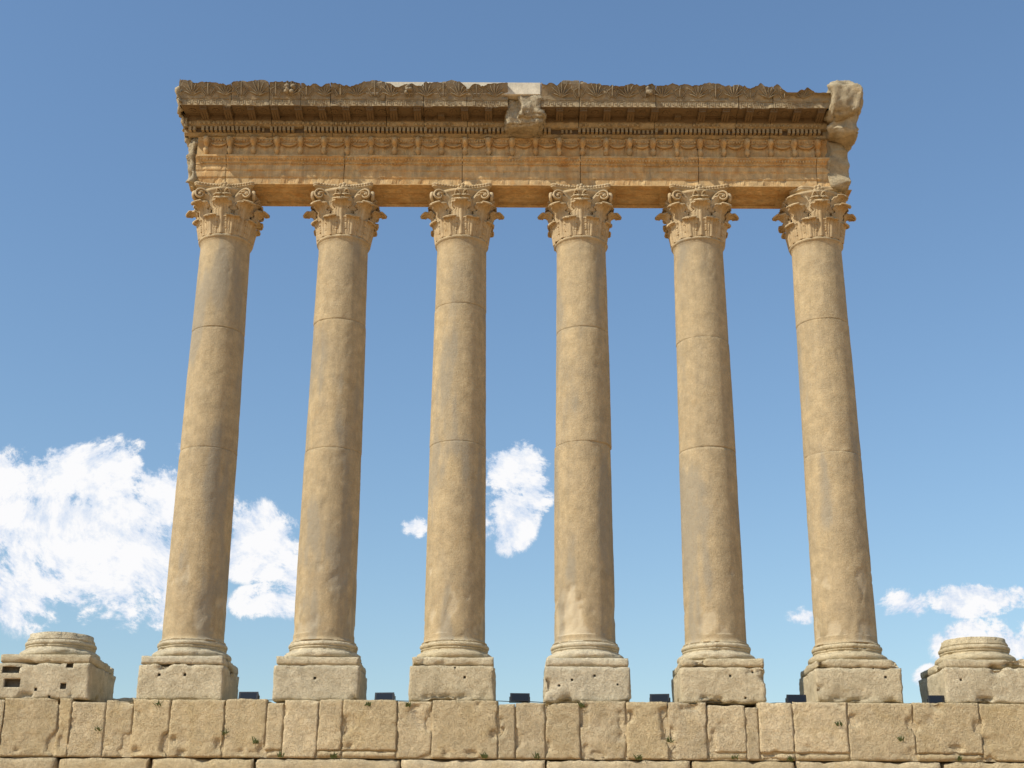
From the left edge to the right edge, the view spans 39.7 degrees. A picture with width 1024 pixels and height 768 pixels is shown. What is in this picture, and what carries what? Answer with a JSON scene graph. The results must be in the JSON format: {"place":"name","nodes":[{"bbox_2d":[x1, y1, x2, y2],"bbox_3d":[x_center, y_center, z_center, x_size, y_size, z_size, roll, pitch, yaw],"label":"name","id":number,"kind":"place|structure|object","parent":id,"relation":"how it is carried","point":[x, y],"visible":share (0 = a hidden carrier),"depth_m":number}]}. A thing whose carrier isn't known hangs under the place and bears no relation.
{"place":"outdoors","nodes":[
{"label":"outdoors","id":0,"kind":"place"},
{"bbox_2d":[0,0,1023,706],"label":"sky","id":1,"kind":"structure","parent":0,"point":[100,250]},
{"label":"ground","id":2,"kind":"structure","parent":0,"visible":0},
{"bbox_3d":[0.230,19.117,49.742,54.000,5.400,6.000,0,-20,0],"label":"low podium","id":3,"kind":"object","parent":2,"relation":"on","visible":0},
{"bbox_2d":[0,757,59,767],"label":"stone block","id":4,"kind":"structure","parent":3,"relation":"on","point":[32,762],"depth_m":48.72},
{"bbox_2d":[58,757,152,767],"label":"stone block","id":5,"kind":"structure","parent":3,"relation":"on","point":[95,762],"depth_m":48.74},
{"bbox_2d":[152,758,256,767],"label":"stone block","id":6,"kind":"structure","parent":3,"relation":"on","point":[197,763],"depth_m":48.72},
{"bbox_2d":[256,758,400,767],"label":"stone block","id":7,"kind":"structure","parent":3,"relation":"on","point":[314,763],"depth_m":48.73},
{"bbox_2d":[401,759,544,767],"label":"stone block","id":8,"kind":"structure","parent":3,"relation":"on","point":[421,763],"depth_m":48.73},
{"bbox_2d":[0,705,1021,767],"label":"podium","id":9,"kind":"object","parent":3,"relation":"on","point":[125,751],"visible":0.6,"depth_m":49.06},
{"bbox_2d":[0,698,59,757],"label":"stone block","id":10,"kind":"structure","parent":9,"relation":"on","point":[29,728],"depth_m":49.17},
{"bbox_2d":[0,662,115,702],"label":"plinth","id":11,"kind":"object","parent":9,"relation":"on","point":[83,682],"visible":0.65,"depth_m":49.83},
{"bbox_2d":[1,654,113,674],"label":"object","id":12,"kind":"object","parent":11,"relation":"on","point":[32,659],"visible":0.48,"depth_m":50.10},
{"bbox_2d":[19,631,99,659],"bbox_3d":[-16.468,9.680,51.786,2.860,0.890,2.865,0,-20,0],"label":"column base","id":13,"kind":"object","parent":12,"relation":"on","point":[56,642],"visible":0.8,"depth_m":50.82},
{"bbox_2d":[53,698,77,757],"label":"stone block","id":14,"kind":"structure","parent":9,"relation":"on","point":[64,718],"depth_m":49.20},
{"bbox_2d":[67,702,106,757],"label":"stone block","id":15,"kind":"structure","parent":9,"relation":"on","point":[85,738],"depth_m":49.15},
{"bbox_2d":[102,700,133,757],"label":"stone block","id":16,"kind":"structure","parent":9,"relation":"on","point":[119,717],"depth_m":49.21},
{"bbox_2d":[130,699,171,758],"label":"stone block","id":17,"kind":"structure","parent":9,"relation":"on","point":[150,726],"depth_m":49.13},
{"bbox_2d":[136,664,238,700],"bbox_3d":[-11.674,11.000,51.311,3.074,1.307,3.074,0,-20,0],"label":"plinth","id":18,"kind":"object","parent":9,"relation":"on","point":[187,682],"visible":0.66,"depth_m":49.92},
{"bbox_2d":[141,655,237,675],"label":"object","id":19,"kind":"object","parent":18,"relation":"on","point":[168,661],"visible":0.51,"depth_m":50.21},
{"bbox_2d":[152,638,231,661],"bbox_3d":[-11.671,9.806,51.743,2.861,0.670,2.856,0,-20,0],"label":"column base","id":20,"kind":"object","parent":19,"relation":"on","point":[187,647],"visible":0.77,"depth_m":50.72},
{"bbox_2d":[162,233,252,643],"bbox_3d":[-11.631,1.929,54.615,2.389,16.140,2.389,0,-20,0],"label":"shaft","id":21,"kind":"object","parent":20,"relation":"on","point":[197,582],"visible":0.96,"depth_m":53.55},
{"bbox_2d":[186,181,269,249],"bbox_3d":[-11.585,-6.714,57.759,3.442,2.310,3.442,0,-20,0],"label":"cap","id":22,"kind":"object","parent":21,"relation":"on","point":[222,218],"depth_m":56.85},
{"bbox_2d":[191,183,851,208],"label":"soffit","id":23,"kind":"structure","parent":22,"relation":"on","point":[783,193],"depth_m":58.03},
{"bbox_2d":[186,138,197,191],"bbox_3d":[-12.874,-8.793,58.381,0.702,2.187,2.131,0,-20,0],"label":"broken stone edge","id":24,"kind":"object","parent":23,"relation":"on","point":[192,175],"visible":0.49,"depth_m":57.49},
{"bbox_2d":[196,137,227,182],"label":"architrave block","id":25,"kind":"structure","parent":23,"relation":"on","point":[210,172],"depth_m":57.40},
{"bbox_2d":[226,137,344,202],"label":"architrave block","id":26,"kind":"structure","parent":23,"relation":"on","point":[267,172],"depth_m":57.41},
{"bbox_2d":[205,120,826,139],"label":"dentils","id":27,"kind":"object","parent":26,"relation":"on","point":[550,135],"visible":0.12,"depth_m":57.76},
{"bbox_2d":[179,79,234,137],"bbox_3d":[-12.334,-11.155,57.453,2.081,1.749,1.716,0,-20,0],"label":"cornice block","id":28,"kind":"object","parent":27,"relation":"on","point":[216,97],"visible":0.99,"depth_m":57.00},
{"bbox_2d":[231,80,272,137],"bbox_3d":[-10.517,-11.127,57.441,1.506,1.707,1.704,0,-20,0],"label":"cornice block","id":29,"kind":"object","parent":27,"relation":"on","point":[265,97],"visible":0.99,"depth_m":57.00},
{"bbox_2d":[269,80,303,136],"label":"cornice block","id":30,"kind":"object","parent":27,"relation":"on","point":[284,97],"visible":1,"depth_m":57.00},
{"bbox_2d":[301,83,332,136],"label":"cornice block","id":31,"kind":"object","parent":27,"relation":"on","point":[314,97],"visible":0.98,"depth_m":57.03},
{"bbox_2d":[330,80,386,137],"bbox_3d":[-6.197,-11.112,57.448,2.186,1.726,1.715,0,-20,0],"label":"cornice block","id":32,"kind":"object","parent":27,"relation":"on","point":[375,99],"visible":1,"depth_m":57.02},
{"bbox_2d":[385,83,424,137],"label":"cornice block","id":33,"kind":"object","parent":27,"relation":"on","point":[405,117],"visible":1,"depth_m":57.14},
{"bbox_2d":[424,80,466,137],"bbox_3d":[-2.687,-11.107,57.453,1.726,1.753,1.716,0,-20,0],"label":"cornice block","id":34,"kind":"object","parent":27,"relation":"on","point":[456,121],"visible":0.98,"depth_m":57.00},
{"bbox_2d":[184,99,825,135],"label":"cornice","id":35,"kind":"structure","parent":34,"relation":"attached to","point":[488,114],"depth_m":57.44},
{"bbox_2d":[182,115,194,153],"bbox_3d":[-13.259,-10.237,58.564,0.484,0.783,2.692,2,-20,-5],"label":"broken stone edge","id":36,"kind":"object","parent":35,"relation":"attached to","point":[187,121],"visible":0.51,"depth_m":57.48},
{"bbox_2d":[177,83,185,116],"bbox_3d":[-13.276,-11.105,58.388,0.479,1.200,3.690,1,-20,-1],"label":"broken cornice end","id":37,"kind":"object","parent":36,"relation":"attached to","point":[181,90],"visible":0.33,"depth_m":56.89},
{"bbox_2d":[366,82,540,100],"bbox_3d":[-2.374,-11.655,57.744,7.070,0.580,1.460,0,-20,0],"label":"cornice top","id":38,"kind":"object","parent":27,"relation":"on","point":[518,90],"visible":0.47,"depth_m":57.09},
{"bbox_2d":[467,82,507,138],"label":"cornice block","id":39,"kind":"object","parent":27,"relation":"on","point":[497,121],"visible":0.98,"depth_m":57.01},
{"bbox_2d":[192,128,822,135],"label":"dentil shadow","id":40,"kind":"object","parent":27,"relation":"attached to","point":[552,131],"visible":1,"depth_m":57.73},
{"bbox_2d":[541,80,578,138],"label":"cornice block","id":41,"kind":"object","parent":27,"relation":"on","point":[566,123],"visible":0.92,"depth_m":57.01},
{"bbox_2d":[578,81,655,138],"bbox_3d":[4.243,-11.062,57.450,3.046,1.736,1.716,0,-20,0],"label":"cornice block","id":42,"kind":"object","parent":27,"relation":"on","point":[645,123],"visible":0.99,"depth_m":56.99},
{"bbox_2d":[185,80,811,99],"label":"cornice","id":43,"kind":"structure","parent":42,"relation":"on","point":[409,89],"depth_m":56.92},
{"bbox_2d":[654,82,737,139],"bbox_3d":[7.438,-11.022,57.452,3.296,1.693,1.732,0,-20,0],"label":"cornice block","id":44,"kind":"object","parent":27,"relation":"on","point":[689,122],"visible":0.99,"depth_m":57.01},
{"bbox_2d":[735,83,772,139],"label":"cornice block","id":45,"kind":"object","parent":27,"relation":"on","point":[760,99],"visible":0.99,"depth_m":57.02},
{"bbox_2d":[769,84,830,139],"bbox_3d":[11.642,-10.970,57.435,2.285,1.625,1.722,0,-20,0],"label":"cornice block","id":46,"kind":"object","parent":27,"relation":"on","point":[822,100],"visible":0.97,"depth_m":57.00},
{"bbox_2d":[826,80,862,150],"bbox_3d":[13.324,-10.887,58.395,1.542,1.776,4.000,0,-20,0],"label":"stone block","id":47,"kind":"object","parent":27,"relation":"attached to","point":[844,103],"visible":0.46,"depth_m":56.65},
{"bbox_2d":[344,137,462,201],"bbox_3d":[-4.404,-8.745,58.377,4.756,2.063,2.253,0,-20,0],"label":"architrave","id":48,"kind":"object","parent":23,"relation":"on","point":[402,173],"depth_m":57.41},
{"bbox_2d":[462,138,579,202],"bbox_3d":[0.376,-8.720,58.376,4.756,2.063,2.255,0,-20,0],"label":"architrave","id":49,"kind":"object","parent":23,"relation":"on","point":[521,174],"depth_m":57.41},
{"bbox_2d":[202,136,821,157],"bbox_3d":[0.001,-9.649,57.522,25.237,0.847,0.442,0,-20,0],"label":"frieze","id":50,"kind":"object","parent":49,"relation":"on","point":[465,144],"visible":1,"depth_m":57.56},
{"bbox_2d":[200,139,824,166],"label":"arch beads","id":51,"kind":"object","parent":50,"relation":"attached to","point":[527,141],"visible":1,"depth_m":57.40},
{"bbox_2d":[505,100,544,137],"bbox_3d":[0.518,-10.808,57.607,1.634,1.421,1.332,0,-20,0],"label":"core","id":52,"kind":"object","parent":49,"relation":"on","point":[515,124],"visible":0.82,"depth_m":57.13},
{"bbox_2d":[516,95,547,125],"bbox_3d":[0.797,-11.060,57.251,1.416,1.080,1.077,0,-20,0],"label":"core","id":53,"kind":"object","parent":52,"relation":"on","point":[530,108],"visible":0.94,"depth_m":56.91},
{"bbox_2d":[580,139,698,204],"bbox_3d":[5.156,-8.695,58.376,4.756,2.063,2.255,0,-20,0],"label":"architrave","id":54,"kind":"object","parent":23,"relation":"on","point":[657,174],"depth_m":57.42},
{"bbox_2d":[697,139,816,203],"bbox_3d":[9.935,-8.669,58.377,4.756,2.063,2.253,0,-20,0],"label":"architrave","id":55,"kind":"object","parent":23,"relation":"on","point":[757,175],"depth_m":57.41},
{"bbox_2d":[815,140,829,185],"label":"broken architrave end","id":56,"kind":"structure","parent":23,"relation":"on","point":[822,173],"depth_m":57.39},
{"bbox_2d":[167,699,225,758],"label":"stone block","id":57,"kind":"structure","parent":9,"relation":"on","point":[196,727],"depth_m":49.12},
{"bbox_2d":[222,698,271,759],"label":"stone block","id":58,"kind":"structure","parent":9,"relation":"on","point":[245,721],"depth_m":49.17},
{"bbox_2d":[238,692,259,698],"bbox_3d":[-9.278,11.046,50.082,0.735,0.326,0.376,0,-20,0],"label":"lamp","id":59,"kind":"object","parent":9,"relation":"on","point":[248,695],"depth_m":49.97},
{"bbox_2d":[266,751,280,758],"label":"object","id":60,"kind":"structure","parent":9,"relation":"on","point":[272,754],"depth_m":48.88},
{"bbox_2d":[265,703,284,750],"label":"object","id":61,"kind":"structure","parent":60,"relation":"on","point":[274,725],"depth_m":49.18},
{"bbox_2d":[281,700,319,758],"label":"stone block","id":62,"kind":"structure","parent":9,"relation":"on","point":[301,719],"depth_m":49.13},
{"bbox_2d":[272,665,366,702],"bbox_3d":[-6.903,11.028,51.314,3.082,1.306,3.074,0,-20,0],"label":"plinth","id":63,"kind":"object","parent":9,"relation":"on","point":[311,682],"visible":0.65,"depth_m":49.91},
{"bbox_2d":[277,656,365,673],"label":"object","id":64,"kind":"object","parent":63,"relation":"on","point":[314,660],"visible":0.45,"depth_m":50.21},
{"bbox_2d":[284,639,360,661],"bbox_3d":[-6.903,9.832,51.744,2.830,0.670,2.834,0,-20,0],"label":"column base","id":65,"kind":"object","parent":64,"relation":"on","point":[322,648],"visible":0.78,"depth_m":50.69},
{"bbox_2d":[293,234,369,643],"bbox_3d":[-6.849,1.951,54.609,2.388,16.140,2.389,0,-20,0],"label":"shaft","id":66,"kind":"object","parent":65,"relation":"on","point":[326,593],"visible":0.98,"depth_m":53.54},
{"bbox_2d":[303,182,386,247],"bbox_3d":[-6.805,-6.689,57.759,3.442,2.310,3.442,0,-20,0],"label":"cap","id":67,"kind":"object","parent":66,"relation":"on","point":[361,220],"depth_m":56.84},
{"bbox_2d":[317,751,340,758],"bbox_3d":[-6.312,12.976,49.450,0.848,0.265,1.340,0,-20,0],"label":"stone ledge","id":68,"kind":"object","parent":9,"relation":"on","point":[323,754],"depth_m":48.85},
{"bbox_2d":[317,699,343,750],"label":"stone block","id":69,"kind":"structure","parent":68,"relation":"on","point":[329,737],"depth_m":49.17},
{"bbox_2d":[342,751,395,759],"bbox_3d":[-4.935,12.986,49.456,1.897,0.273,1.339,0,-20,0],"label":"stone ledge","id":70,"kind":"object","parent":9,"relation":"on","point":[367,755],"depth_m":48.85},
{"bbox_2d":[342,699,397,750],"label":"stone block","id":71,"kind":"structure","parent":70,"relation":"on","point":[373,726],"depth_m":49.18},
{"bbox_2d":[374,692,395,699],"bbox_3d":[-4.478,11.071,50.079,0.735,0.326,0.409,0,-20,0],"label":"lamp","id":72,"kind":"object","parent":9,"relation":"on","point":[383,695],"depth_m":49.97},
{"bbox_2d":[396,701,432,758],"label":"stone block","id":73,"kind":"structure","parent":9,"relation":"on","point":[414,738],"depth_m":49.14},
{"bbox_2d":[409,665,495,704],"bbox_3d":[-2.117,11.052,51.317,3.068,1.318,3.075,0,-20,0],"label":"plinth","id":74,"kind":"object","parent":9,"relation":"on","point":[430,683],"visible":0.71,"depth_m":49.91},
{"bbox_2d":[412,657,493,666],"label":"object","id":75,"kind":"object","parent":74,"relation":"on","point":[459,661],"visible":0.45,"depth_m":50.22},
{"bbox_2d":[417,639,490,657],"bbox_3d":[-2.113,9.854,51.738,2.846,0.670,2.835,0,-20,0],"label":"column base","id":76,"kind":"object","parent":75,"relation":"on","point":[455,648],"visible":0.68,"depth_m":50.69},
{"bbox_2d":[422,234,487,644],"bbox_3d":[-2.071,1.979,54.616,2.396,16.140,2.389,0,-20,0],"label":"shaft","id":77,"kind":"object","parent":76,"relation":"on","point":[455,570],"visible":0.99,"depth_m":53.53},
{"bbox_2d":[420,182,503,245],"bbox_3d":[-2.025,-6.664,57.759,3.442,2.310,3.442,0,-20,0],"label":"cap","id":78,"kind":"object","parent":77,"relation":"on","point":[460,219],"depth_m":56.84},
{"bbox_2d":[431,700,498,759],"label":"stone block","id":79,"kind":"structure","parent":9,"relation":"on","point":[461,729],"depth_m":49.14},
{"bbox_2d":[498,704,515,759],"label":"stone block","id":80,"kind":"structure","parent":9,"relation":"on","point":[506,744],"depth_m":49.11},
{"bbox_2d":[509,693,529,702],"bbox_3d":[0.272,11.097,50.082,0.735,0.326,0.372,0,-20,0],"label":"lamp","id":81,"kind":"object","parent":9,"relation":"on","point":[519,696],"depth_m":49.97},
{"bbox_2d":[95,699,961,761],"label":"weeds","id":82,"kind":"object","parent":9,"relation":"on","point":[639,757],"visible":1,"depth_m":48.95},
{"bbox_2d":[515,703,545,759],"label":"stone block","id":83,"kind":"structure","parent":9,"relation":"on","point":[530,722],"depth_m":49.14},
{"bbox_2d":[545,703,580,760],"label":"stone block","id":84,"kind":"structure","parent":9,"relation":"on","point":[563,730],"depth_m":49.12},
{"bbox_2d":[543,666,630,705],"bbox_3d":[2.673,11.077,51.318,3.072,1.306,3.072,0,-20,0],"label":"plinth","id":85,"kind":"object","parent":9,"relation":"on","point":[568,684],"visible":0.67,"depth_m":49.92},
{"bbox_2d":[545,658,628,666],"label":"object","id":86,"kind":"object","parent":85,"relation":"on","point":[589,662],"visible":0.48,"depth_m":50.21},
{"bbox_2d":[546,640,623,659],"bbox_3d":[2.672,9.884,51.750,2.868,0.670,2.845,0,-20,0],"label":"column base","id":87,"kind":"object","parent":86,"relation":"on","point":[584,649],"visible":0.71,"depth_m":50.69},
{"bbox_2d":[552,235,616,645],"bbox_3d":[2.707,2.002,54.612,2.390,16.140,2.396,0,-20,0],"label":"shaft","id":88,"kind":"object","parent":87,"relation":"on","point":[584,591],"visible":1,"depth_m":53.52},
{"bbox_2d":[537,183,621,250],"bbox_3d":[2.755,-6.639,57.759,3.442,2.310,3.442,0,-20,0],"label":"cap","id":89,"kind":"object","parent":88,"relation":"on","point":[579,220],"depth_m":56.84},
{"bbox_2d":[580,700,625,760],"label":"stone block","id":90,"kind":"structure","parent":9,"relation":"on","point":[601,732],"depth_m":49.17},
{"bbox_2d":[626,702,668,760],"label":"stone block","id":91,"kind":"structure","parent":9,"relation":"on","point":[645,734],"depth_m":49.10},
{"bbox_2d":[649,694,669,701],"bbox_3d":[5.220,11.121,50.078,0.738,0.326,0.423,0,-20,0],"label":"lamp","id":92,"kind":"object","parent":9,"relation":"on","point":[659,697],"depth_m":49.95},
{"bbox_2d":[667,702,707,761],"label":"stone block","id":93,"kind":"structure","parent":9,"relation":"on","point":[686,724],"depth_m":49.15},
{"bbox_2d":[671,667,766,707],"bbox_3d":[7.441,11.104,51.313,3.076,1.302,3.072,0,-20,0],"label":"plinth","id":94,"kind":"object","parent":9,"relation":"on","point":[744,687],"visible":0.72,"depth_m":49.91},
{"bbox_2d":[672,658,763,676],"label":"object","id":95,"kind":"object","parent":94,"relation":"on","point":[737,663],"visible":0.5,"depth_m":50.22},
{"bbox_2d":[677,641,754,663],"bbox_3d":[7.442,9.916,51.769,2.855,0.670,2.809,0,-20,0],"label":"column base","id":96,"kind":"object","parent":95,"relation":"on","point":[702,650],"visible":0.69,"depth_m":50.69},
{"bbox_2d":[671,236,746,645],"bbox_3d":[7.491,2.029,54.616,2.391,16.140,2.384,0,-20,0],"label":"shaft","id":97,"kind":"object","parent":96,"relation":"on","point":[713,597],"visible":0.98,"depth_m":53.53},
{"bbox_2d":[655,184,738,251],"bbox_3d":[7.535,-6.614,57.759,3.442,2.310,3.442,0,-20,0],"label":"cap","id":98,"kind":"object","parent":97,"relation":"on","point":[700,221],"depth_m":56.84},
{"bbox_2d":[709,753,746,760],"bbox_3d":[7.438,13.059,49.467,1.343,0.267,1.312,0,-20,0],"label":"stone ledge","id":99,"kind":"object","parent":9,"relation":"on","point":[725,756],"depth_m":48.88},
{"bbox_2d":[706,705,746,752],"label":"stone block","id":100,"kind":"structure","parent":99,"relation":"on","point":[726,725],"depth_m":49.20},
{"bbox_2d":[745,707,759,760],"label":"stone block","id":101,"kind":"structure","parent":9,"relation":"on","point":[753,738],"depth_m":49.13},
{"bbox_2d":[761,754,794,760],"bbox_3d":[9.162,13.061,49.457,1.200,0.260,1.335,0,-20,0],"label":"stone ledge","id":102,"kind":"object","parent":9,"relation":"on","point":[782,756],"depth_m":48.87},
{"bbox_2d":[754,702,794,752],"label":"stone block","id":103,"kind":"structure","parent":102,"relation":"on","point":[776,730],"depth_m":49.16},
{"bbox_2d":[785,695,806,702],"bbox_3d":[10.022,11.148,50.084,0.735,0.326,0.349,0,-20,0],"label":"lamp","id":104,"kind":"object","parent":9,"relation":"on","point":[796,698],"depth_m":49.95},
{"bbox_2d":[795,754,849,761],"bbox_3d":[10.712,13.070,49.459,1.895,0.277,1.317,0,-20,0],"label":"stone ledge","id":105,"kind":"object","parent":9,"relation":"on","point":[821,757],"depth_m":48.87},
{"bbox_2d":[792,702,849,753],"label":"stone block","id":106,"kind":"structure","parent":105,"relation":"on","point":[817,729],"depth_m":49.18},
{"bbox_2d":[799,668,903,702],"bbox_3d":[12.220,11.129,51.314,3.072,1.315,3.074,0,-20,0],"label":"plinth","id":107,"kind":"object","parent":9,"relation":"on","point":[859,685],"visible":0.63,"depth_m":49.93},
{"bbox_2d":[800,659,898,678],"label":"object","id":108,"kind":"object","parent":107,"relation":"on","point":[859,663],"visible":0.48,"depth_m":50.23},
{"bbox_2d":[808,641,886,664],"bbox_3d":[12.234,9.930,51.740,2.848,0.670,2.856,0,-20,0],"label":"column base","id":109,"kind":"object","parent":108,"relation":"on","point":[847,650],"visible":0.75,"depth_m":50.73},
{"bbox_2d":[789,236,878,646],"bbox_3d":[12.271,2.053,54.613,2.404,16.140,2.388,0,-20,0],"label":"shaft","id":110,"kind":"object","parent":109,"relation":"on","point":[843,606],"visible":0.95,"depth_m":53.55},
{"bbox_2d":[772,184,855,250],"bbox_3d":[12.315,-6.589,57.759,3.442,2.310,3.442,0,-20,0],"label":"cap","id":111,"kind":"object","parent":110,"relation":"on","point":[819,221],"depth_m":56.85},
{"bbox_2d":[828,142,853,192],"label":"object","id":112,"kind":"object","parent":111,"relation":"on","point":[840,169],"visible":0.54,"depth_m":57.38},
{"bbox_2d":[826,117,859,148],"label":"stone block","id":113,"kind":"object","parent":112,"relation":"on","point":[843,130],"visible":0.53,"depth_m":57.06},
{"bbox_2d":[847,703,915,762],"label":"stone block","id":114,"kind":"structure","parent":9,"relation":"on","point":[877,730],"depth_m":49.13},
{"bbox_2d":[927,695,944,702],"bbox_3d":[15.022,11.174,50.083,0.735,0.326,0.368,0,-20,0],"label":"lamp","id":115,"kind":"object","parent":9,"relation":"on","point":[936,698],"depth_m":49.97},
{"bbox_2d":[917,754,981,762],"bbox_3d":[15.110,13.090,49.461,2.296,0.273,1.331,0,-20,0],"label":"stone ledge","id":116,"kind":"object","parent":9,"relation":"on","point":[945,758],"depth_m":48.87},
{"bbox_2d":[911,702,983,753],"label":"stone block","id":117,"kind":"structure","parent":116,"relation":"on","point":[944,728],"depth_m":49.18},
{"bbox_2d":[919,667,1023,703],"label":"plinth","id":118,"kind":"object","parent":9,"relation":"on","point":[982,685],"visible":0.71,"depth_m":49.81},
{"bbox_2d":[921,659,1023,678],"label":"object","id":119,"kind":"object","parent":118,"relation":"on","point":[985,663],"visible":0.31,"depth_m":50.13},
{"bbox_2d":[935,637,1015,664],"bbox_3d":[16.878,9.852,51.780,2.862,0.890,2.868,0,-20,0],"label":"column base","id":120,"kind":"object","parent":119,"relation":"on","point":[976,648],"visible":0.74,"depth_m":50.84},
{"bbox_2d":[978,704,1023,762],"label":"stone block","id":121,"kind":"structure","parent":9,"relation":"on","point":[1002,731],"depth_m":49.15},
{"bbox_2d":[546,760,689,767],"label":"stone block","id":122,"kind":"structure","parent":3,"relation":"on","point":[616,764],"depth_m":48.75},
{"bbox_2d":[690,760,794,767],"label":"stone block","id":123,"kind":"structure","parent":3,"relation":"on","point":[737,764],"depth_m":48.75},
{"bbox_2d":[794,761,940,767],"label":"stone block","id":124,"kind":"structure","parent":3,"relation":"on","point":[841,764],"depth_m":48.75},
{"bbox_2d":[940,762,1023,767],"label":"stone block","id":125,"kind":"structure","parent":3,"relation":"on","point":[981,765],"depth_m":48.76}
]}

